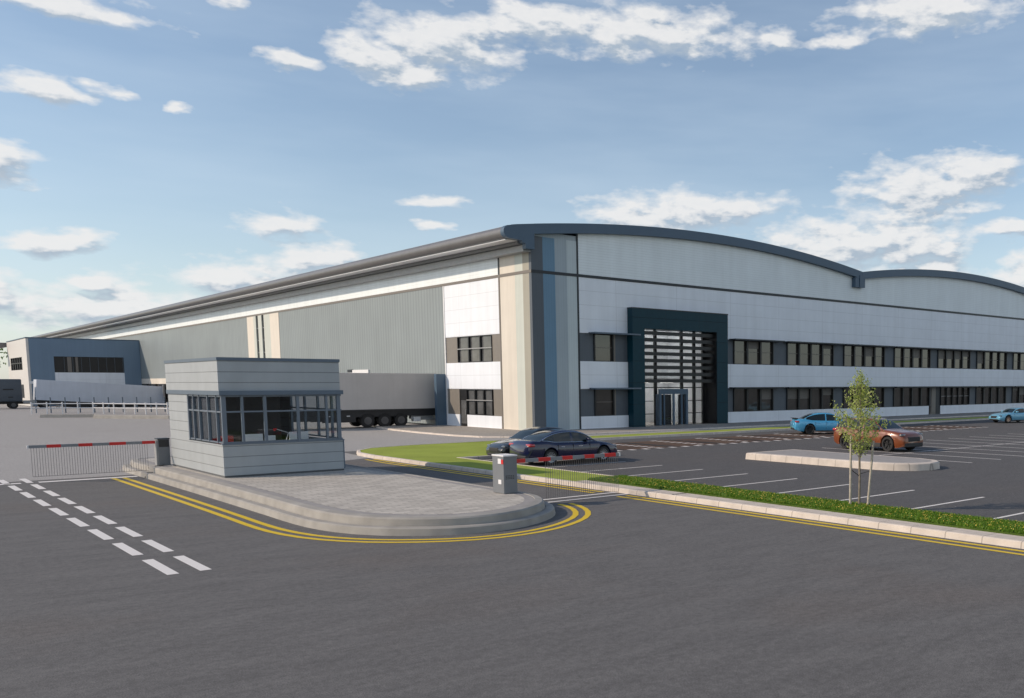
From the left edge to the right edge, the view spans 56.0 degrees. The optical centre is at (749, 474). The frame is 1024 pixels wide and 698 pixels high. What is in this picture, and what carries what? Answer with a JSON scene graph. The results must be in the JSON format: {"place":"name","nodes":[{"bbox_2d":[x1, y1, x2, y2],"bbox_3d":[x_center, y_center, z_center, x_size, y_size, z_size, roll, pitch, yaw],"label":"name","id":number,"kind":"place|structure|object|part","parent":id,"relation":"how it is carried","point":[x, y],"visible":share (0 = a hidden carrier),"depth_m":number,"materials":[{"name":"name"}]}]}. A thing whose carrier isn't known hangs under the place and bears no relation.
{"place":"outdoors","nodes":[
{"label":"outdoors","id":0,"kind":"place"},
{"bbox_2d":[48,412,168,414],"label":"yard island pavement","id":1,"kind":"structure","parent":0,"point":[132,413],"depth_m":92.55,"materials":[{"name":"grey concrete"}]},
{"bbox_2d":[30,402,168,414],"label":"metal railing","id":2,"kind":"object","parent":1,"relation":"on","point":[103,407],"visible":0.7,"depth_m":90.60,"materials":[{"name":"white metal"}]},
{"bbox_2d":[245,434,262,440],"bbox_3d":[-16.389,-1.187,30.236,0.550,0.330,0.180,-6,8,-45],"label":"monitor","id":3,"kind":"object","parent":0,"point":[253,437],"visible":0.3,"depth_m":30.20,"materials":[{"name":"plastic"}]},
{"bbox_2d":[268,435,275,439],"bbox_3d":[-16.049,-1.193,30.647,0.300,0.260,0.180,-6,8,-45],"label":"monitor","id":4,"kind":"object","parent":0,"point":[271,437],"visible":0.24,"depth_m":30.63,"materials":[{"name":"plastic"}]},
{"bbox_2d":[289,431,308,439],"bbox_3d":[-15.412,-1.306,31.274,0.620,0.360,0.180,-6,8,-45],"label":"monitor","id":5,"kind":"object","parent":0,"point":[304,435],"visible":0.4,"depth_m":31.29,"materials":[{"name":"plastic"}]},
{"bbox_2d":[146,457,524,513],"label":"traffic island pavement","id":6,"kind":"structure","parent":0,"point":[354,489],"depth_m":25.44,"materials":[{"name":"grey concrete"}]},
{"bbox_2d":[26,438,170,476],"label":"barrier gate","id":7,"kind":"structure","parent":6,"relation":"on","point":[162,450],"depth_m":32.95,"materials":[{"name":"metal"}]},
{"bbox_2d":[164,357,344,477],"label":"guardhouse","id":8,"kind":"structure","parent":6,"relation":"on","point":[211,400],"depth_m":30.91,"materials":[{"name":"grey metal"}]},
{"bbox_2d":[186,394,222,443],"bbox_3d":[-18.191,-1.901,30.543,0.080,1.550,3.800,-6,8,-45],"label":"window","id":9,"kind":"structure","parent":8,"relation":"in","point":[189,409],"depth_m":30.84,"materials":[{"name":"grey metal"}]},
{"bbox_2d":[217,436,233,443],"bbox_3d":[-17.634,-0.730,30.947,0.511,1.160,0.524,-6,8,-45],"label":"office chair","id":10,"kind":"object","parent":8,"relation":"on","point":[230,439],"visible":0.09,"depth_m":31.11,"materials":[{"name":"red fabric"}]},
{"bbox_2d":[220,394,342,443],"bbox_3d":[-15.501,-1.893,30.466,3.740,1.550,0.090,-6,8,-45],"label":"window","id":11,"kind":"structure","parent":8,"relation":"in","point":[337,396],"depth_m":30.17,"materials":[{"name":"black glass"}]},
{"bbox_2d":[289,396,336,437],"bbox_3d":[-15.939,-2.195,33.481,0.080,1.550,4.800,-6,8,-45],"label":"window","id":12,"kind":"structure","parent":8,"relation":"in","point":[304,407],"depth_m":33.24,"materials":[{"name":"grey metal"}]},
{"bbox_2d":[492,452,619,498],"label":"barrier gate","id":13,"kind":"structure","parent":6,"relation":"on","point":[505,473],"depth_m":25.40,"materials":[{"name":"metal"}]},
{"bbox_2d":[0,404,789,482],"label":"concrete yard pavement","id":14,"kind":"structure","parent":0,"point":[21,427],"depth_m":56.46,"materials":[{"name":"grey concrete"}]},
{"bbox_2d":[0,379,48,408],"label":"trailer","id":15,"kind":"object","parent":14,"relation":"on","point":[11,393],"visible":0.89,"depth_m":122.11,"materials":[{"name":"metal"}]},
{"bbox_2d":[0,337,141,405],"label":"office block","id":16,"kind":"structure","parent":14,"relation":"on","point":[109,361],"depth_m":138.10,"materials":[{"name":"grey metal"}]},
{"bbox_2d":[10,357,22,370],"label":"side window","id":17,"kind":"structure","parent":16,"relation":"in","point":[16,363],"depth_m":141.75,"materials":[{"name":"grey glass"}]},
{"bbox_2d":[22,385,24,397],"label":"lower side window","id":18,"kind":"structure","parent":16,"relation":"in","point":[23,395],"depth_m":137.96,"materials":[{"name":"black glass"}]},
{"bbox_2d":[54,356,123,372],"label":"ribbon window","id":19,"kind":"structure","parent":16,"relation":"in","point":[59,361],"depth_m":138.87,"materials":[{"name":"black glass"}]},
{"bbox_2d":[64,357,123,371],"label":"ribbon window frame","id":20,"kind":"structure","parent":16,"relation":"in","point":[72,357],"depth_m":138.67,"materials":[{"name":"black metal"}]},
{"bbox_2d":[33,379,163,407],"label":"lorry trailer","id":21,"kind":"object","parent":14,"relation":"on","point":[59,391],"visible":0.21,"depth_m":128.41,"materials":[{"name":"metal"}]},
{"bbox_2d":[40,411,169,418],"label":"yard island kerb","id":22,"kind":"structure","parent":14,"relation":"on","point":[44,415],"depth_m":88.38,"materials":[{"name":"concrete"}]},
{"bbox_2d":[292,373,434,426],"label":"lorry trailer","id":23,"kind":"object","parent":14,"relation":"on","point":[375,399],"visible":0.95,"depth_m":70.25,"materials":[{"name":"metal"}]},
{"bbox_2d":[33,223,1023,429],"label":"warehouse","id":24,"kind":"structure","parent":14,"relation":"on","point":[567,326],"depth_m":77.22,"materials":[{"name":"grey metal"}]},
{"bbox_2d":[159,384,165,399],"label":"dock door","id":25,"kind":"structure","parent":24,"relation":"in","point":[162,385],"depth_m":133.52,"materials":[{"name":"metal"}]},
{"bbox_2d":[257,316,259,357],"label":"slot window","id":26,"kind":"structure","parent":24,"relation":"in","point":[257,316],"depth_m":103.35,"materials":[{"name":"glass"}]},
{"bbox_2d":[262,315,265,357],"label":"slot window","id":27,"kind":"structure","parent":24,"relation":"in","point":[262,315],"depth_m":102.00,"materials":[{"name":"glass"}]},
{"bbox_2d":[460,389,467,425],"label":"door","id":28,"kind":"structure","parent":24,"relation":"in","point":[462,391],"depth_m":70.67,"materials":[{"name":"grey glass"}]},
{"bbox_2d":[457,334,492,362],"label":"window","id":29,"kind":"structure","parent":24,"relation":"in","point":[478,348],"depth_m":68.86,"materials":[{"name":"glass"}]},
{"bbox_2d":[466,389,493,415],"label":"window","id":30,"kind":"structure","parent":24,"relation":"in","point":[479,401],"depth_m":68.85,"materials":[{"name":"glass"}]},
{"bbox_2d":[593,334,613,361],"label":"window","id":31,"kind":"structure","parent":24,"relation":"in","point":[603,344],"depth_m":67.24,"materials":[{"name":"grey glass"}]},
{"bbox_2d":[594,389,614,415],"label":"window","id":32,"kind":"structure","parent":24,"relation":"in","point":[604,399],"depth_m":67.65,"materials":[{"name":"black glass"}]},
{"bbox_2d":[733,340,773,364],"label":"window","id":33,"kind":"structure","parent":24,"relation":"in","point":[744,352],"depth_m":78.21,"materials":[{"name":"grey glass"}]},
{"bbox_2d":[733,388,773,411],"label":"window","id":34,"kind":"structure","parent":24,"relation":"in","point":[744,399],"depth_m":78.61,"materials":[{"name":"black glass"}]},
{"bbox_2d":[786,343,833,365],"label":"window","id":35,"kind":"structure","parent":24,"relation":"in","point":[799,354],"depth_m":83.19,"materials":[{"name":"black glass"}]},
{"bbox_2d":[786,388,833,409],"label":"window","id":36,"kind":"structure","parent":24,"relation":"in","point":[796,398],"depth_m":83.60,"materials":[{"name":"black glass"}]},
{"bbox_2d":[843,345,884,366],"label":"window","id":37,"kind":"structure","parent":24,"relation":"in","point":[853,356],"depth_m":88.75,"materials":[{"name":"grey glass"}]},
{"bbox_2d":[843,388,884,408],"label":"window","id":38,"kind":"structure","parent":24,"relation":"in","point":[879,392],"depth_m":90.06,"materials":[{"name":"black glass"}]},
{"bbox_2d":[893,387,929,406],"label":"window","id":39,"kind":"structure","parent":24,"relation":"in","point":[920,396],"depth_m":94.80,"materials":[{"name":"black glass"}]},
{"bbox_2d":[894,347,930,367],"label":"window","id":40,"kind":"structure","parent":24,"relation":"in","point":[903,357],"depth_m":94.38,"materials":[{"name":"grey glass"}]},
{"bbox_2d":[929,387,935,413],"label":"door","id":41,"kind":"structure","parent":24,"relation":"in","point":[932,407],"depth_m":97.54,"materials":[{"name":"grey metal"}]},
{"bbox_2d":[937,349,970,368],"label":"window","id":42,"kind":"structure","parent":24,"relation":"in","point":[947,359],"depth_m":99.86,"materials":[{"name":"grey glass"}]},
{"bbox_2d":[940,387,969,405],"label":"window","id":43,"kind":"structure","parent":24,"relation":"in","point":[948,395],"depth_m":100.70,"materials":[{"name":"glass"}]},
{"bbox_2d":[975,387,1005,403],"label":"window","id":44,"kind":"structure","parent":24,"relation":"in","point":[984,395],"depth_m":105.80,"materials":[{"name":"black glass"}]},
{"bbox_2d":[976,351,1006,369],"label":"window","id":45,"kind":"structure","parent":24,"relation":"in","point":[984,360],"depth_m":105.42,"materials":[{"name":"grey glass"}]},
{"bbox_2d":[1012,353,1023,369],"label":"window","id":46,"kind":"structure","parent":24,"relation":"in","point":[1018,358],"depth_m":109.88,"materials":[{"name":"black glass"}]},
{"bbox_2d":[1012,387,1023,402],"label":"window","id":47,"kind":"structure","parent":24,"relation":"in","point":[1017,392],"depth_m":110.30,"materials":[{"name":"black glass"}]},
{"bbox_2d":[374,411,998,437],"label":"footpath kerb","id":48,"kind":"structure","parent":14,"relation":"on","point":[379,427],"depth_m":65.53,"materials":[{"name":"concrete"}]},
{"bbox_2d":[0,416,1023,697],"bbox_3d":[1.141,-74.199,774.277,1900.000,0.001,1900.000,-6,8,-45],"label":"ground","id":49,"kind":"structure","parent":0,"point":[622,596],"depth_m":14.00,"materials":[{"name":"grey asphalt"}]},
{"bbox_2d":[0,348,7,367],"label":"tree","id":50,"kind":"object","parent":49,"relation":"on","point":[3,356],"visible":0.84,"depth_m":231.00,"materials":[{"name":"green plant"}]},
{"bbox_2d":[0,476,624,574],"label":"white road marking","id":51,"kind":"object","parent":49,"relation":"on","point":[159,566],"visible":0.95,"depth_m":21.48,"materials":[{"name":"paint"}]},
{"bbox_2d":[122,456,555,535],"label":"island kerb","id":52,"kind":"structure","parent":49,"relation":"on","point":[538,509],"depth_m":21.97,"materials":[{"name":"concrete"}]},
{"bbox_2d":[138,458,534,515],"bbox_3d":[-14.639,0.027,30.074,5.130,0.002,24.247,-6,8,-45],"label":"island kerb edging","id":53,"kind":"object","parent":52,"relation":"on","point":[529,499],"visible":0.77,"depth_m":25.01,"materials":[{"name":"grey concrete"}]},
{"bbox_2d":[111,477,590,542],"bbox_3d":[-14.224,0.825,25.794,7.359,0.001,21.342,-14,15,-67],"label":"yellow road marking","id":54,"kind":"object","parent":49,"relation":"on","point":[585,516],"visible":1,"depth_m":22.24,"materials":[{"name":"paint"}]},
{"bbox_2d":[357,417,1023,548],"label":"verge kerb","id":55,"kind":"structure","parent":49,"relation":"on","point":[986,539],"depth_m":26.13,"materials":[{"name":"concrete"}]},
{"bbox_2d":[364,459,1023,554],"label":"kerbside yellow road marking","id":56,"kind":"object","parent":49,"relation":"on","point":[752,513],"visible":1,"depth_m":23.06,"materials":[{"name":"paint"}]},
{"bbox_2d":[478,420,1023,521],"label":"car park pavement","id":57,"kind":"structure","parent":49,"relation":"on","point":[994,481],"depth_m":35.72,"materials":[{"name":"grey asphalt"}]},
{"bbox_2d":[486,426,562,455],"bbox_3d":[-9.573,-1.474,41.493,4.577,1.424,2.061,-6,8,-45],"label":"parked car","id":58,"kind":"object","parent":57,"relation":"on","point":[500,447],"visible":0.29,"depth_m":40.44,"materials":[{"name":"black paint"}]},
{"bbox_2d":[509,429,616,464],"bbox_3d":[-7.930,-1.261,39.372,4.577,1.424,2.061,-6,8,-45],"label":"parked car","id":59,"kind":"object","parent":57,"relation":"on","point":[553,443],"visible":0.83,"depth_m":38.34,"materials":[{"name":"blue paint"}]},
{"bbox_3d":[-8.886,-1.630,38.377,0.656,0.320,1.362,-6,8,-45],"label":"rear window","id":60,"kind":"part","parent":59,"relation":"part of","materials":[{"name":"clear glass"}]},
{"bbox_3d":[-8.051,-1.554,38.244,1.312,0.445,0.159,-6,8,-45],"label":"side window","id":61,"kind":"part","parent":59,"relation":"part of","materials":[{"name":"black glass"}]},
{"bbox_3d":[-7.165,-1.637,39.122,1.025,0.444,0.159,-6,8,-45],"label":"side window","id":62,"kind":"part","parent":59,"relation":"part of","materials":[{"name":"black glass"}]},
{"bbox_2d":[546,435,1023,518],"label":"parking bay road marking","id":63,"kind":"object","parent":57,"relation":"on","point":[848,484],"visible":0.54,"depth_m":34.12,"materials":[{"name":"white paint"}]},
{"bbox_2d":[746,449,939,470],"bbox_3d":[4.088,-0.645,39.015,3.200,0.300,8.900,-6,8,-45],"label":"car park island kerb","id":64,"kind":"object","parent":57,"relation":"on","point":[923,466],"visible":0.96,"depth_m":37.27,"materials":[{"name":"concrete"}]},
{"bbox_2d":[757,450,930,462],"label":"car park island pavement","id":65,"kind":"structure","parent":64,"relation":"on","point":[844,456],"depth_m":38.88,"materials":[{"name":"grey concrete"}]},
{"bbox_2d":[833,417,922,451],"bbox_3d":[6.593,-2.142,47.054,2.235,1.643,4.735,-5,8,-42],"label":"parked car","id":66,"kind":"object","parent":57,"relation":"on","point":[892,436],"visible":0.67,"depth_m":45.80,"materials":[{"name":"orange paint"}]},
{"bbox_3d":[4.875,-2.693,47.772,0.151,0.414,0.703,-5,8,-42],"label":"side window","id":67,"kind":"part","parent":66,"relation":"part of","materials":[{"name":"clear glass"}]},
{"bbox_3d":[5.497,-2.625,47.106,0.181,0.505,0.937,-5,8,-42],"label":"side window","id":68,"kind":"part","parent":66,"relation":"part of","materials":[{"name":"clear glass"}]},
{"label":"side window","id":69,"kind":"part","parent":66,"relation":"part of","materials":[{"name":"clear glass"}]},
{"bbox_2d":[989,407,1023,422],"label":"parked car","id":70,"kind":"object","parent":57,"relation":"on","point":[1009,415],"visible":1,"depth_m":78.48,"materials":[{"name":"blue paint"}]},
{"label":"side window","id":71,"kind":"part","parent":70,"relation":"part of","materials":[{"name":"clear glass"}]},
{"bbox_2d":[579,480,1023,539],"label":"verge kerb backing","id":72,"kind":"object","parent":49,"relation":"on","point":[854,516],"visible":1,"depth_m":22.94,"materials":[{"name":"concrete"}]},
{"bbox_2d":[0,0,1023,378],"label":"sky","id":73,"kind":"structure","parent":0,"point":[154,153],"materials":[{"name":"blue"}]},
{"bbox_2d":[360,417,1018,539],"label":"lawn","id":74,"kind":"structure","parent":0,"point":[446,453],"depth_m":42.70,"materials":[{"name":"green plant"}]},
{"bbox_2d":[380,411,1000,435],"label":"footpath","id":75,"kind":"structure","parent":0,"point":[457,430],"depth_m":68.40,"materials":[{"name":"grey concrete"}]},
{"bbox_2d":[611,425,978,449],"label":"block paving","id":76,"kind":"structure","parent":0,"point":[626,446],"depth_m":55.33,"materials":[{"name":"brown brick"}]},
{"bbox_2d":[616,425,980,450],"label":"parking space markings","id":77,"kind":"object","parent":76,"relation":"on","point":[776,438],"visible":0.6,"depth_m":55.26,"materials":[{"name":"white paint"}]},
{"bbox_2d":[790,412,841,433],"bbox_3d":[5.124,-3.512,61.828,4.577,1.424,2.061,-1,6,-10],"label":"parked car","id":78,"kind":"object","parent":76,"relation":"on","point":[810,423],"visible":0.74,"depth_m":60.94,"materials":[{"name":"blue paint"}]},
{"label":"side window","id":79,"kind":"part","parent":78,"relation":"part of","materials":[{"name":"black glass"}]},
{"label":"side window","id":80,"kind":"part","parent":78,"relation":"part of","materials":[{"name":"black glass"}]},
{"bbox_2d":[588,475,1023,535],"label":"verge ground","id":81,"kind":"structure","parent":0,"point":[947,525],"depth_m":23.22,"materials":[{"name":"green plant"}]},
{"bbox_2d":[607,476,1023,529],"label":"wild flowers","id":82,"kind":"object","parent":81,"relation":"on","point":[815,502],"visible":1,"depth_m":24.71,"materials":[{"name":"yellow plant"}]},
{"bbox_2d":[849,436,851,503],"bbox_3d":[2.664,-0.091,24.114,0.063,1.930,0.063,-2,6,-22],"label":"tree stake","id":83,"kind":"object","parent":81,"relation":"on","point":[850,484],"visible":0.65,"depth_m":24.11,"materials":[{"name":"brown wood"}]},
{"bbox_2d":[830,367,890,503],"bbox_3d":[2.888,-0.979,24.090,1.481,3.703,1.616,-6,8,-45],"label":"young tree","id":84,"kind":"object","parent":81,"relation":"on","point":[860,419],"visible":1,"depth_m":23.91,"materials":[{"name":"green plant"}]},
{"bbox_2d":[867,440,874,503],"bbox_3d":[3.187,-0.016,24.122,0.194,1.785,0.068,0,6,-2],"label":"tree stake","id":85,"kind":"object","parent":81,"relation":"on","point":[870,476],"visible":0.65,"depth_m":24.09,"materials":[{"name":"brown wood"}]}
]}

